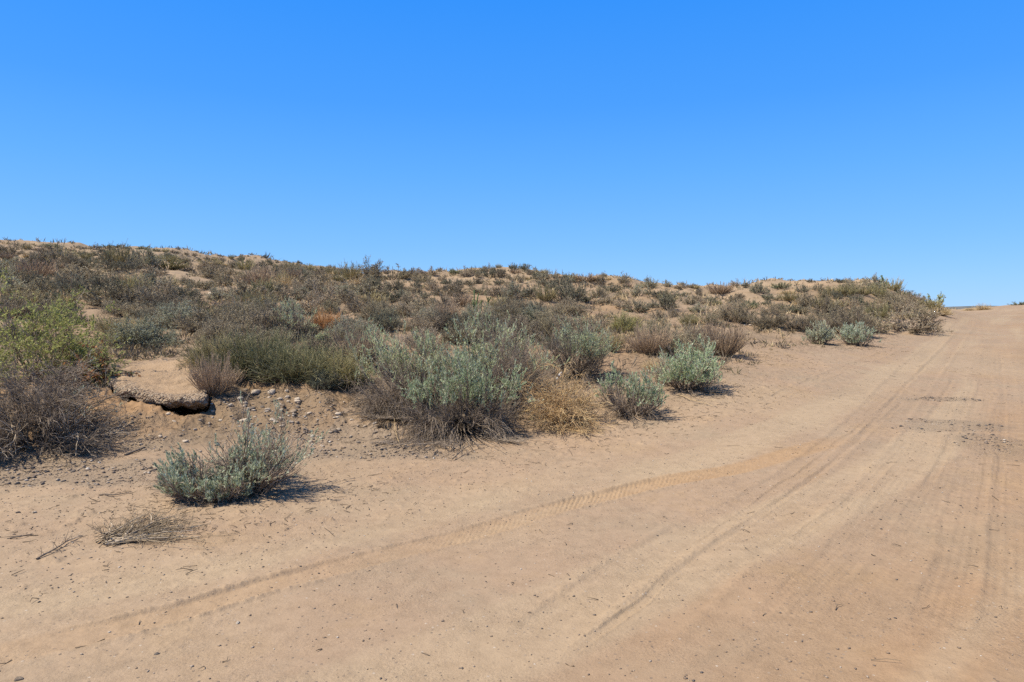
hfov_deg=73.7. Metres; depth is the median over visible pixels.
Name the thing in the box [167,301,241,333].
grey scrub
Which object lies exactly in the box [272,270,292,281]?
olive broom
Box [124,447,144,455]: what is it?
stick
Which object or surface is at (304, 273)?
pale scrub
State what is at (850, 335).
sagebrush
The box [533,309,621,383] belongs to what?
sagebrush
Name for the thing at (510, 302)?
grey scrub
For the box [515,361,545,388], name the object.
sagebrush
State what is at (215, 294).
pale scrub
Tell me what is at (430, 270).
grey scrub
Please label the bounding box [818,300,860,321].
grey scrub
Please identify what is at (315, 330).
dark scrub
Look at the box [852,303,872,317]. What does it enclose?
grey scrub
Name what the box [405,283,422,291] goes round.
grey scrub
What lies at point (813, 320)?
grey scrub
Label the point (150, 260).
pale scrub
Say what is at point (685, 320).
olive broom
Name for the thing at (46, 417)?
dead shrub
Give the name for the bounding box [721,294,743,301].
grey scrub
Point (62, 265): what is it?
rusty shrub
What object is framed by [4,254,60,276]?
rusty shrub
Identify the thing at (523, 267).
dark scrub
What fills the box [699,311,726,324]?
grey scrub
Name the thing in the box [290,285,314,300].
pale scrub
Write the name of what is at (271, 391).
stone
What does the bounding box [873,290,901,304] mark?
grey scrub
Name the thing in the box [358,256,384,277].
grey scrub
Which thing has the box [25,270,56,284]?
dark scrub
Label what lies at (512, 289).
pale scrub
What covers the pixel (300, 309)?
dark scrub
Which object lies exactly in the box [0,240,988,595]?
ground
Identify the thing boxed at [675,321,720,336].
rusty shrub
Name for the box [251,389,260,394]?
stone
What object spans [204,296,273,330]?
grey scrub
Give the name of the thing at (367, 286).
grey scrub
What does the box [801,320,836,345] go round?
sagebrush
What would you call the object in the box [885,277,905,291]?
olive broom
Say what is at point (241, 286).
grey scrub
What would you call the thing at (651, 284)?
pale scrub
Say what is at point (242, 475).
sagebrush
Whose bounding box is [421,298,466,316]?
rusty shrub
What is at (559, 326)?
grey scrub
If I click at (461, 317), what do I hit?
dark scrub
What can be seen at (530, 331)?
grey scrub
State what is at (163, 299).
grey scrub
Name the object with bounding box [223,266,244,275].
grey scrub
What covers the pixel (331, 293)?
grey scrub
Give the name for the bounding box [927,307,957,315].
dry grass clump
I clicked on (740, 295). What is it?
grey scrub
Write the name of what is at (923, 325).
grey scrub
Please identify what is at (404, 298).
grey scrub
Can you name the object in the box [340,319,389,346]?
sagebrush
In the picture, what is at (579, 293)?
dark scrub
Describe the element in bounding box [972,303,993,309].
dry grass clump
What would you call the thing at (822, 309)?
grey scrub
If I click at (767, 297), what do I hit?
dark scrub
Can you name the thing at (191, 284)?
grey scrub
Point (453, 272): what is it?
green shrub
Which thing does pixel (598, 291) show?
grey scrub
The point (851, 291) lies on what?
olive broom
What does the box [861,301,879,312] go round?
grey scrub
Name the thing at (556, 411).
tumbleweed
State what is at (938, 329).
grey scrub
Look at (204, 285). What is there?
grey scrub
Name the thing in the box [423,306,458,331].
grey scrub
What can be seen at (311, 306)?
grey scrub
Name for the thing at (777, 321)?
grey scrub
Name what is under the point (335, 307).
grey scrub
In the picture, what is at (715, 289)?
rusty shrub
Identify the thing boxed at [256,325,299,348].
grey scrub
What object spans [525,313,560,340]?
grey scrub
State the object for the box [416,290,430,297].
dark scrub
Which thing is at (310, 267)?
olive broom
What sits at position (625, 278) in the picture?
grey scrub
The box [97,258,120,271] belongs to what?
dark scrub
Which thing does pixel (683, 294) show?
dark scrub
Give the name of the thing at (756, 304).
green shrub
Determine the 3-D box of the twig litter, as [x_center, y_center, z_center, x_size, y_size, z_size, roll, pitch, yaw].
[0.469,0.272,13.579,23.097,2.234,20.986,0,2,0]
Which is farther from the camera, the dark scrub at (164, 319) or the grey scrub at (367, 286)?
the grey scrub at (367, 286)
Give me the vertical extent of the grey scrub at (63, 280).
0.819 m
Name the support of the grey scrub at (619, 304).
on the ground at (252, 534)
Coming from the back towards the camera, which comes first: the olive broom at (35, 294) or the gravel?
the olive broom at (35, 294)
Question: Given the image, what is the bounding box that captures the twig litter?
[0,306,1019,668]
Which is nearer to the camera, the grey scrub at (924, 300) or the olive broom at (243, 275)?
the grey scrub at (924, 300)
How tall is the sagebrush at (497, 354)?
1.360 m
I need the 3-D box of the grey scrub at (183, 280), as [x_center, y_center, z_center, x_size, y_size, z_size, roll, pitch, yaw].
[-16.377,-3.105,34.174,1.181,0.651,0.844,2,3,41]
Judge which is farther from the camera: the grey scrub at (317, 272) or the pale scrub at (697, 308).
the grey scrub at (317, 272)
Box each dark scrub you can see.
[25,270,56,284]
[27,288,56,301]
[35,306,90,326]
[49,271,94,293]
[82,257,101,268]
[86,273,121,290]
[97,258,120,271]
[104,312,183,348]
[118,254,144,272]
[128,300,183,320]
[152,298,204,328]
[173,282,203,300]
[240,294,305,311]
[261,281,290,293]
[273,301,312,321]
[298,320,326,336]
[309,367,348,390]
[325,316,379,330]
[362,306,402,330]
[365,274,384,288]
[379,279,405,290]
[383,289,405,301]
[410,279,422,287]
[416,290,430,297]
[438,278,454,283]
[443,311,475,329]
[466,308,503,336]
[479,265,499,277]
[492,278,508,284]
[509,262,519,269]
[519,264,531,269]
[519,300,551,322]
[522,285,541,296]
[529,270,541,279]
[531,277,551,284]
[535,329,579,350]
[543,272,589,302]
[550,274,567,283]
[602,284,621,291]
[620,299,650,312]
[648,288,672,297]
[649,290,683,309]
[676,290,688,296]
[702,295,721,302]
[749,280,772,293]
[761,291,782,300]
[779,305,802,312]
[828,288,844,298]
[832,278,844,282]
[845,293,863,300]
[858,298,872,306]
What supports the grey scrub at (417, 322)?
on the ground at (252, 534)
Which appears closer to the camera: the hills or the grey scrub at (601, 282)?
the grey scrub at (601, 282)
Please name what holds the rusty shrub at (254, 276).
on the ground at (252, 534)
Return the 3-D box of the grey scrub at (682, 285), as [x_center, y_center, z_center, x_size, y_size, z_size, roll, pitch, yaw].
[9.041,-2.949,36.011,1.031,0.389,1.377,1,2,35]
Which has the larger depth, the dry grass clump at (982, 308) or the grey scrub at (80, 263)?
the dry grass clump at (982, 308)
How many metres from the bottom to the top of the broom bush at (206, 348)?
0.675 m
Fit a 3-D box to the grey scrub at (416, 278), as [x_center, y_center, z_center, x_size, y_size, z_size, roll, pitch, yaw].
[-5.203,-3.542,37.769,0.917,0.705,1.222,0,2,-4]
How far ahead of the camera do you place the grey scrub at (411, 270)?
44.12 m
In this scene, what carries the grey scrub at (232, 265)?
on the ground at (252, 534)
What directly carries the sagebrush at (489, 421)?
on the ground at (252, 534)
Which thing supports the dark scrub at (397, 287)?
on the ground at (252, 534)
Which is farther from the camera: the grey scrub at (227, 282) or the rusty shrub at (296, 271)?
the rusty shrub at (296, 271)
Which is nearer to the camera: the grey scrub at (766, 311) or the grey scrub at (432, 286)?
the grey scrub at (766, 311)
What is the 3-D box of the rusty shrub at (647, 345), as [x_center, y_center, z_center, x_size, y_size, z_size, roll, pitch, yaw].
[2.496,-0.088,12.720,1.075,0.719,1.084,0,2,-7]
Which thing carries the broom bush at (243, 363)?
on the ground at (252, 534)
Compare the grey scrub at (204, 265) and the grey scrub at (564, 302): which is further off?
the grey scrub at (204, 265)
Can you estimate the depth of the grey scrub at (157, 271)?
35.16 m
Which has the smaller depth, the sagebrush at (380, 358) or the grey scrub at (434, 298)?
the sagebrush at (380, 358)
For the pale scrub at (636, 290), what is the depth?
32.58 m
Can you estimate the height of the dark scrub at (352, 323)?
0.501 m
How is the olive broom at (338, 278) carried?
on the ground at (252, 534)
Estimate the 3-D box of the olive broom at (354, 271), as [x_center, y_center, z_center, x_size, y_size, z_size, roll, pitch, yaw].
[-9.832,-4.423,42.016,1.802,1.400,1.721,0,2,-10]
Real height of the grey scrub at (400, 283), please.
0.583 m
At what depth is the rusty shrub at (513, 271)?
43.17 m
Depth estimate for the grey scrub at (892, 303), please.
30.27 m
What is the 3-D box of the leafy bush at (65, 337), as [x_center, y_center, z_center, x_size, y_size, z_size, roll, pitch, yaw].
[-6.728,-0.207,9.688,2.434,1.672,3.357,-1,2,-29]
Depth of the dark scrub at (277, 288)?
29.25 m
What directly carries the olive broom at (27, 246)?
on the ground at (252, 534)
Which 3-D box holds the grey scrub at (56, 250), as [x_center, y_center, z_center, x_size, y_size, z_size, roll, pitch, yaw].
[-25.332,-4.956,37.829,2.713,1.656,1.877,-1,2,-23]
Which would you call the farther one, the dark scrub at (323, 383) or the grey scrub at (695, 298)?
the grey scrub at (695, 298)
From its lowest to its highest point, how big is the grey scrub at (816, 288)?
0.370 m
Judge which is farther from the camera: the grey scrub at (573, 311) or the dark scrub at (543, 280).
the dark scrub at (543, 280)
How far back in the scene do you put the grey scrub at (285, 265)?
83.81 m
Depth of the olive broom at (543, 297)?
26.14 m
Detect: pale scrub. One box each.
[0,259,20,281]
[0,274,34,293]
[4,255,24,265]
[129,244,167,268]
[132,268,165,288]
[204,284,234,300]
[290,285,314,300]
[294,265,314,276]
[323,282,361,297]
[324,314,372,340]
[395,288,411,295]
[408,303,439,319]
[456,302,503,322]
[496,279,529,299]
[536,269,552,279]
[626,284,648,295]
[642,274,658,288]
[661,280,672,286]
[689,301,708,312]
[793,283,810,291]
[859,272,890,290]
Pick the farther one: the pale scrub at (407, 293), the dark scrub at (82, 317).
the pale scrub at (407, 293)
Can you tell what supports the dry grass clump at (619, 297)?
on the ground at (252, 534)
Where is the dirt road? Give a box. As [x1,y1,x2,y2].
[0,305,1023,681]
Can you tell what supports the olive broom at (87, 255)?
on the ground at (252, 534)
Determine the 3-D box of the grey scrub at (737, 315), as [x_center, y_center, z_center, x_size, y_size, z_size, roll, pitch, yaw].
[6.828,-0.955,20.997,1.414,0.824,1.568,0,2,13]
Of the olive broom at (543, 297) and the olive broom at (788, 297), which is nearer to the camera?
the olive broom at (543, 297)
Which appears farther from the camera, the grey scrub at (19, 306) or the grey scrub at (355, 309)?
the grey scrub at (355, 309)
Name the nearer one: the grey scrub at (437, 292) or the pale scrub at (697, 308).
the pale scrub at (697, 308)
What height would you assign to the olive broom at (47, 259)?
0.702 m
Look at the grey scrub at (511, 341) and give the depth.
11.91 m
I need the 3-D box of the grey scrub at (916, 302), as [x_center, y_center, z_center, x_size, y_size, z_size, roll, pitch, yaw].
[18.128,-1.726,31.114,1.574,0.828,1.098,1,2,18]
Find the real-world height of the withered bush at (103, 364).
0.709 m
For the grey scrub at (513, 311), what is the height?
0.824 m
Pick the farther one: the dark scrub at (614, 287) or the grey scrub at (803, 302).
the dark scrub at (614, 287)
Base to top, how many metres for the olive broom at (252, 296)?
0.836 m
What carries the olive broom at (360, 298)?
on the ground at (252, 534)
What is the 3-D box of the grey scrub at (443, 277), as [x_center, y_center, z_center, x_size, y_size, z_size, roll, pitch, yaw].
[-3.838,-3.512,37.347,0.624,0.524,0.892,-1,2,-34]
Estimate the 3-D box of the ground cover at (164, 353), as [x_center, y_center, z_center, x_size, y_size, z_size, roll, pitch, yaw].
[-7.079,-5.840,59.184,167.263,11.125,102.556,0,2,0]
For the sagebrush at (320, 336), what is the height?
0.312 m
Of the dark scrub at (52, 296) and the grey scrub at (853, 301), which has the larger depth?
the grey scrub at (853, 301)
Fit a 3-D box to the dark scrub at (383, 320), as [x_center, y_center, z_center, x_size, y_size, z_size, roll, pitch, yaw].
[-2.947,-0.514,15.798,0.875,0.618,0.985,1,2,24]
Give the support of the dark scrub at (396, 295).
on the ground at (252, 534)
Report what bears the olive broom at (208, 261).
on the ground at (252, 534)
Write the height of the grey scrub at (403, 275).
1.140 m
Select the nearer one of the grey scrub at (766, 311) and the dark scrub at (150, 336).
the dark scrub at (150, 336)
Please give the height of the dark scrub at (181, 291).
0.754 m
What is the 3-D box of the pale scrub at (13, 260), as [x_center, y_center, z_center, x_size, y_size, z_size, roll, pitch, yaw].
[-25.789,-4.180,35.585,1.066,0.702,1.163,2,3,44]
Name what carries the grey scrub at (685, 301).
on the ground at (252, 534)
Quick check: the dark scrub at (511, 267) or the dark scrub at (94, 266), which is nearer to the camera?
the dark scrub at (94, 266)
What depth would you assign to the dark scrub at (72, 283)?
23.94 m
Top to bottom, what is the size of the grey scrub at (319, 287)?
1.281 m
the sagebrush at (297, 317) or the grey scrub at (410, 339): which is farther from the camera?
the sagebrush at (297, 317)
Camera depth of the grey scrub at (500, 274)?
41.28 m
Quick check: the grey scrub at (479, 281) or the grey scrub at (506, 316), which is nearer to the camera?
the grey scrub at (506, 316)
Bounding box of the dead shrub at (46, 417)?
[0,344,150,460]
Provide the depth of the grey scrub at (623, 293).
32.12 m
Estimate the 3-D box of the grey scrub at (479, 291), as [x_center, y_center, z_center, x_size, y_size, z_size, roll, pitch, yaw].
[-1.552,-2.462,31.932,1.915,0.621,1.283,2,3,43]
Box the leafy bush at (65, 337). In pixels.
[0,267,134,385]
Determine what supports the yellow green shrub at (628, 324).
on the ground at (252, 534)
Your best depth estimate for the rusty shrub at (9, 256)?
36.30 m
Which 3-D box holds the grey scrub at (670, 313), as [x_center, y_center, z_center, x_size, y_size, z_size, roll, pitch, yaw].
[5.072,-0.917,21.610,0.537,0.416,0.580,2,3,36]
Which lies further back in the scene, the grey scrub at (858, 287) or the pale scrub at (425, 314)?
the grey scrub at (858, 287)
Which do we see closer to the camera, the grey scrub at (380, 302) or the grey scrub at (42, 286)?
the grey scrub at (380, 302)
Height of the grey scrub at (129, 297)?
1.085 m
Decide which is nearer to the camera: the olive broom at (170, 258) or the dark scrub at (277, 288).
the dark scrub at (277, 288)
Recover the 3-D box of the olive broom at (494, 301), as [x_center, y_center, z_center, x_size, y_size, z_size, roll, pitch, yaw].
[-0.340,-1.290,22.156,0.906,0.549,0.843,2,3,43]
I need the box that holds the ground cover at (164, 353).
[0,237,959,427]
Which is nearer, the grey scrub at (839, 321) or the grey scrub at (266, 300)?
the grey scrub at (266, 300)
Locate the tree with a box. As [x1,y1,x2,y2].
[927,293,945,304]
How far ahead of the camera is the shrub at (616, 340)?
13.00 m
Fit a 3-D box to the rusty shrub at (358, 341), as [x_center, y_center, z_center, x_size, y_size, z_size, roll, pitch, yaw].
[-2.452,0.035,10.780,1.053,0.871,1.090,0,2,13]
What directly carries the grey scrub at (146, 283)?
on the ground at (252, 534)
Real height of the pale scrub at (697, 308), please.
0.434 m
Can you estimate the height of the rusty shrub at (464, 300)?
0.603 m
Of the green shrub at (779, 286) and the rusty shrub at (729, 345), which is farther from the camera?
the green shrub at (779, 286)
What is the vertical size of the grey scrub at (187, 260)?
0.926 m
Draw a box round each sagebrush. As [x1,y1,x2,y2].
[150,391,328,509]
[267,297,317,339]
[314,329,332,341]
[324,315,494,422]
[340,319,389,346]
[364,342,553,449]
[365,341,411,375]
[415,302,570,408]
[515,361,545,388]
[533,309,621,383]
[588,361,672,423]
[644,334,738,394]
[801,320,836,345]
[834,320,882,346]
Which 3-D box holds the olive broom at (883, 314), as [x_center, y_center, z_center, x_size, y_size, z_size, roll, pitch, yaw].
[14.100,-1.207,26.405,1.308,0.795,1.562,0,2,13]
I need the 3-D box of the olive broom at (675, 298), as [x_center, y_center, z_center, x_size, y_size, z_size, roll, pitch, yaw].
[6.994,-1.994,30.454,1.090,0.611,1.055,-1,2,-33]
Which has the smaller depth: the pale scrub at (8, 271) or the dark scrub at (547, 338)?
the dark scrub at (547, 338)
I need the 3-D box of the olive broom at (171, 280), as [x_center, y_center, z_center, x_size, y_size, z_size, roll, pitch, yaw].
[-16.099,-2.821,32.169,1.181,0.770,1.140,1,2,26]
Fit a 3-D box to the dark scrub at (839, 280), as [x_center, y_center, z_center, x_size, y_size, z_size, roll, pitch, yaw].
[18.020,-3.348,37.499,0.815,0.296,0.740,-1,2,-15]
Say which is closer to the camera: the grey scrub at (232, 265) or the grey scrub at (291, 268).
the grey scrub at (291, 268)
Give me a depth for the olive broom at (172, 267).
40.11 m
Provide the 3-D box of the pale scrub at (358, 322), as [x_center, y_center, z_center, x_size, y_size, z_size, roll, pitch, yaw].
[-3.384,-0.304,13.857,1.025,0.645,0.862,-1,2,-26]
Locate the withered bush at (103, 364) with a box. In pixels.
[52,338,140,385]
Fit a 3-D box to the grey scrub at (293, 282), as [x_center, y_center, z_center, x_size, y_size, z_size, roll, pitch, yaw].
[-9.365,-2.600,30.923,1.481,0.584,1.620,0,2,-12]
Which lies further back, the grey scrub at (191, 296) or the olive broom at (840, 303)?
the olive broom at (840, 303)
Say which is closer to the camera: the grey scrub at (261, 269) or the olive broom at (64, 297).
the olive broom at (64, 297)
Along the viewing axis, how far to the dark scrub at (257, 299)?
21.39 m
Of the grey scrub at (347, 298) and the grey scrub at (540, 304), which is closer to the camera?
the grey scrub at (540, 304)
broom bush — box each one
[174,328,254,371]
[202,324,307,376]
[232,324,347,383]
[291,340,377,386]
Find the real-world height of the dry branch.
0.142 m
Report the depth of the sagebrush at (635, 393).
8.93 m
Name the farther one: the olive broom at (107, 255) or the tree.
the olive broom at (107, 255)
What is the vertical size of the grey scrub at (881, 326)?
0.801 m
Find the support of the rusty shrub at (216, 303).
on the ground at (252, 534)
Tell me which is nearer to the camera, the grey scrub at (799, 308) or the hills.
the grey scrub at (799, 308)
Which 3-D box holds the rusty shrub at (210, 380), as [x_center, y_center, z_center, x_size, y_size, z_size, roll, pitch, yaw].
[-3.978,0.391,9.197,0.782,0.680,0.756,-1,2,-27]
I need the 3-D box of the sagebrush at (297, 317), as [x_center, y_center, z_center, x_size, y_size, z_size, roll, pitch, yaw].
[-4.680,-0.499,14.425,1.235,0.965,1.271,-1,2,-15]
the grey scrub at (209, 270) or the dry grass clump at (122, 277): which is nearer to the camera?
the dry grass clump at (122, 277)
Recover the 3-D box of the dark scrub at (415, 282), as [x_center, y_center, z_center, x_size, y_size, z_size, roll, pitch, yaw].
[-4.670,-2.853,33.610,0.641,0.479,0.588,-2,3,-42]
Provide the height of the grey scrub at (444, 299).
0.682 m
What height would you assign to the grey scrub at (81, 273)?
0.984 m
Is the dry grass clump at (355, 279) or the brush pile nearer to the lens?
the brush pile
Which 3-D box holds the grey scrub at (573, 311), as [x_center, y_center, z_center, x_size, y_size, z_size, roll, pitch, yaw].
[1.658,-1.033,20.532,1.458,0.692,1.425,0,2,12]
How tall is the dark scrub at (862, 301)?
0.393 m
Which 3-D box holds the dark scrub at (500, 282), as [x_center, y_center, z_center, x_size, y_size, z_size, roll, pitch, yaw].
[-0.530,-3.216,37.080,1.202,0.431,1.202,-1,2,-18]
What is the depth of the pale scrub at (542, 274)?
39.43 m
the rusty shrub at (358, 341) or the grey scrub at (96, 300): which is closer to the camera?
the rusty shrub at (358, 341)
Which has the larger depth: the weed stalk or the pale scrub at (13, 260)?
the pale scrub at (13, 260)
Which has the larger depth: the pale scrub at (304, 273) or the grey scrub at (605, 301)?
the pale scrub at (304, 273)
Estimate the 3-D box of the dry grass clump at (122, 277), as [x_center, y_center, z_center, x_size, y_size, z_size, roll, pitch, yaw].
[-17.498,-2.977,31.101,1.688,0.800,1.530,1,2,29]
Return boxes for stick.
[99,492,128,495]
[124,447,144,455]
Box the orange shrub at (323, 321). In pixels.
[304,306,351,330]
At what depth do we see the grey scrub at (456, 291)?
27.50 m
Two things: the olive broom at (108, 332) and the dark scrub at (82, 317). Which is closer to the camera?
the olive broom at (108, 332)
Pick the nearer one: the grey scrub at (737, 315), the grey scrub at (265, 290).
the grey scrub at (737, 315)
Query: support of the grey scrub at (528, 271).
on the ground at (252, 534)
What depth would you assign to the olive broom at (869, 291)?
33.04 m
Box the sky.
[0,0,1023,306]
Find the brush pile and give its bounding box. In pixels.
[86,503,239,549]
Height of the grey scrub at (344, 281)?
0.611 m
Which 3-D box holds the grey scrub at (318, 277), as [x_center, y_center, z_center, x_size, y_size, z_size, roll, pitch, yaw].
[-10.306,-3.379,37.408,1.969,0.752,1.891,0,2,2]
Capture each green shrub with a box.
[448,268,463,273]
[609,310,643,332]
[744,298,758,308]
[769,282,791,288]
[899,290,922,295]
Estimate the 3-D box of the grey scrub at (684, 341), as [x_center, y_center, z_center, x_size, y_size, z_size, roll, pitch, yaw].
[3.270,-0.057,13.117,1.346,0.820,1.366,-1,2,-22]
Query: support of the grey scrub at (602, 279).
on the ground at (252, 534)
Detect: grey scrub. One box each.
[0,238,28,255]
[0,258,28,274]
[0,288,50,317]
[0,316,45,340]
[9,267,33,283]
[16,274,59,293]
[25,295,82,315]
[27,247,61,269]
[31,239,77,263]
[37,260,74,275]
[49,269,85,287]
[53,263,105,282]
[56,255,92,268]
[60,258,114,278]
[70,279,139,306]
[78,271,120,283]
[92,248,105,262]
[98,296,153,316]
[106,275,161,303]
[130,261,169,275]
[131,306,174,328]
[132,275,161,292]
[133,287,179,307]
[134,274,188,300]
[162,276,204,295]
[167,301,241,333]
[169,292,208,313]
[170,287,206,308]
[175,253,192,262]
[175,273,188,283]
[181,276,218,288]
[184,266,195,270]
[188,318,225,338]
[190,264,232,277]
[195,260,216,271]
[195,304,260,343]
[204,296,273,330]
[204,320,276,347]
[210,259,228,272]
[210,272,235,285]
[221,279,261,297]
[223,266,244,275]
[226,260,236,268]
[231,273,250,283]
[243,300,311,340]
[247,284,269,296]
[249,296,292,320]
[250,263,273,273]
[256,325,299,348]
[267,284,306,300]
[271,262,292,274]
[278,260,291,269]
[280,293,325,313]
[283,263,304,273]
[286,275,307,294]
[288,278,319,287]
[288,328,345,359]
[294,269,344,296]
[297,273,314,282]
[299,278,338,303]
[304,274,335,282]
[314,267,328,274]
[315,297,348,313]
[323,276,358,287]
[333,287,359,303]
[341,288,380,312]
[347,270,389,295]
[356,298,398,319]
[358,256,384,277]
[365,293,396,307]
[367,263,421,280]
[379,284,393,295]
[384,300,419,316]
[389,306,445,331]
[392,280,407,288]
[396,288,422,304]
[402,323,452,351]
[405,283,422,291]
[406,292,438,312]
[407,268,418,274]
[410,272,423,282]
[413,266,441,274]
[417,292,441,304]
[420,273,437,282]
[422,279,437,285]
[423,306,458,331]
[424,281,440,290]
[429,292,459,307]
[431,284,453,295]
[436,273,446,280]
[436,315,489,345]
[446,276,463,289]
[446,283,467,296]
[457,265,474,276]
[462,279,476,284]
[463,268,482,272]
[466,282,491,293]
[473,277,484,283]
[478,332,531,351]
[481,263,494,271]
[484,314,544,343]
[485,283,506,295]
[491,290,530,311]
[492,294,529,322]
[495,270,508,277]
[496,311,531,327]
[516,273,526,280]
[524,304,581,330]
[525,268,536,274]
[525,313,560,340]
[526,300,551,308]
[549,296,590,316]
[549,314,595,340]
[558,296,578,308]
[570,314,604,330]
[591,286,608,297]
[592,294,614,303]
[593,274,606,280]
[593,278,606,284]
[613,297,630,307]
[614,291,628,296]
[616,271,634,282]
[635,316,681,338]
[648,308,665,317]
[661,317,721,356]
[663,306,679,317]
[674,281,692,287]
[679,297,697,304]
[691,292,702,300]
[695,289,704,294]
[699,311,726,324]
[714,297,758,322]
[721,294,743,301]
[730,278,740,285]
[736,293,745,298]
[740,305,793,328]
[756,300,787,315]
[784,313,815,331]
[791,290,815,307]
[792,304,811,313]
[803,309,828,330]
[807,293,839,316]
[811,284,822,289]
[816,288,829,298]
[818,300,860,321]
[819,302,878,335]
[842,276,861,291]
[842,297,864,310]
[847,310,894,332]
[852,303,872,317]
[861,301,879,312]
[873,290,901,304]
[874,294,918,311]
[875,304,946,334]
[890,288,917,302]
[895,299,937,319]
[900,294,927,310]
[908,295,935,305]
[927,321,954,332]
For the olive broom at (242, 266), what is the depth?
59.89 m
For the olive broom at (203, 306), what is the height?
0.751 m
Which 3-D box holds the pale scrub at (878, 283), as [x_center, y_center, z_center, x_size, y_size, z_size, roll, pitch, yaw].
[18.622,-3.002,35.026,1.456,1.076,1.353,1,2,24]
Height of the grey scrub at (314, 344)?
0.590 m
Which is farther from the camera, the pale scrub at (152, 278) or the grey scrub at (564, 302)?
the pale scrub at (152, 278)
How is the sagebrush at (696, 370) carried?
on the ground at (252, 534)
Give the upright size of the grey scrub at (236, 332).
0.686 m
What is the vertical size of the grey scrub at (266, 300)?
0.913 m
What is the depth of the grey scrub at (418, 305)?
21.31 m
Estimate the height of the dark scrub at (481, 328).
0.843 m
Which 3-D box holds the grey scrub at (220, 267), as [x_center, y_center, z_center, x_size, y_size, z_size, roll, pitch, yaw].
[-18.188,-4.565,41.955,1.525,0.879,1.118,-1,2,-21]
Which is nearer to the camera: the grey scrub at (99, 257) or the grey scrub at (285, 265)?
the grey scrub at (99, 257)
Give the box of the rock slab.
[104,359,208,409]
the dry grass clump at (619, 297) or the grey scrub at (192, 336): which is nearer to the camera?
the grey scrub at (192, 336)
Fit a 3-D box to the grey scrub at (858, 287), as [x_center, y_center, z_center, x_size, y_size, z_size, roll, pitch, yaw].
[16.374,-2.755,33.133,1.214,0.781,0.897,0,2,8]
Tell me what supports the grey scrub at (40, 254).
on the ground at (252, 534)
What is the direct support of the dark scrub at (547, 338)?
on the ground at (252, 534)
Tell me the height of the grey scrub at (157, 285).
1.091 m
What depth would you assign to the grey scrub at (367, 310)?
18.41 m
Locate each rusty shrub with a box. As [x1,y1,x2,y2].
[0,249,14,260]
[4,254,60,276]
[53,261,67,268]
[186,346,246,395]
[209,297,249,310]
[240,264,276,286]
[282,263,303,279]
[324,316,389,367]
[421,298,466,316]
[448,291,480,307]
[509,269,522,273]
[568,271,602,280]
[616,319,675,354]
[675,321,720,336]
[695,316,756,355]
[703,282,735,293]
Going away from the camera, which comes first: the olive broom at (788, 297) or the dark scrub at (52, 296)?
the dark scrub at (52, 296)
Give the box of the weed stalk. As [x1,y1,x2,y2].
[36,530,86,559]
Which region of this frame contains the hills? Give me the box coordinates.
[944,306,993,308]
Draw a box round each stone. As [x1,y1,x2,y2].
[14,676,23,680]
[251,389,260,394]
[267,389,275,394]
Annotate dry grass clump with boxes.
[115,269,144,282]
[273,273,299,285]
[349,275,364,284]
[527,349,544,365]
[611,294,627,299]
[641,352,668,368]
[779,288,793,293]
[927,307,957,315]
[963,307,974,310]
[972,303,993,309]
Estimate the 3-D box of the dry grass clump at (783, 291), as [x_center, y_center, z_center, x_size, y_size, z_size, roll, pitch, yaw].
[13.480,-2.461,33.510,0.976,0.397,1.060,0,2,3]
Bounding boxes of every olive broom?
[1,284,48,306]
[21,242,33,249]
[28,252,55,262]
[45,287,84,304]
[74,287,104,296]
[78,250,94,259]
[88,309,151,334]
[90,325,137,346]
[93,239,140,263]
[114,271,154,289]
[147,254,193,269]
[160,274,179,287]
[163,253,179,261]
[190,295,220,314]
[198,258,222,265]
[215,291,265,316]
[230,287,279,303]
[231,255,255,270]
[236,270,257,278]
[248,276,278,293]
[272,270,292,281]
[301,263,314,269]
[323,267,339,273]
[330,273,349,281]
[337,260,364,279]
[352,289,390,303]
[489,294,513,305]
[532,282,560,300]
[564,272,576,280]
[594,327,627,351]
[657,291,678,301]
[678,311,699,325]
[778,291,800,300]
[810,296,827,307]
[816,297,849,307]
[823,285,847,294]
[832,281,861,295]
[857,284,877,294]
[863,300,894,319]
[864,281,889,297]
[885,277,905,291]
[919,299,945,309]
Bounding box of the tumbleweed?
[499,355,619,436]
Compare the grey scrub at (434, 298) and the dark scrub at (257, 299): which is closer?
the dark scrub at (257, 299)
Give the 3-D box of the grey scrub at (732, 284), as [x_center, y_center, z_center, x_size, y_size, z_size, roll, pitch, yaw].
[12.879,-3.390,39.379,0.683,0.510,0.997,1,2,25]
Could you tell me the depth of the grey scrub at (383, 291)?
28.35 m
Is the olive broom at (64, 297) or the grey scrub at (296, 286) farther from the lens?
the grey scrub at (296, 286)
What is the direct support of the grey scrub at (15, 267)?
on the ground at (252, 534)
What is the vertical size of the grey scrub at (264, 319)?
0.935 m
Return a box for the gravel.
[0,317,1023,681]
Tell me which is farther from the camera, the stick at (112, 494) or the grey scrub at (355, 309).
the grey scrub at (355, 309)
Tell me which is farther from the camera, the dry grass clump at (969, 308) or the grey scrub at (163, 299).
the dry grass clump at (969, 308)
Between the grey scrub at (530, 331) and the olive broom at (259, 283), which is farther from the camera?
the olive broom at (259, 283)
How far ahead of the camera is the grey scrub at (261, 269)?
50.68 m
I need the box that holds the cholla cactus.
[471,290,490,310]
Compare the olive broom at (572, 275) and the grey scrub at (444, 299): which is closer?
the grey scrub at (444, 299)
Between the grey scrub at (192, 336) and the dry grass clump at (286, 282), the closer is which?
the grey scrub at (192, 336)
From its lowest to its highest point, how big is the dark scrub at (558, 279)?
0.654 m
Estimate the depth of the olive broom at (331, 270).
54.29 m
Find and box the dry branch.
[452,441,494,458]
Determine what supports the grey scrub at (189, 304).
on the ground at (252, 534)

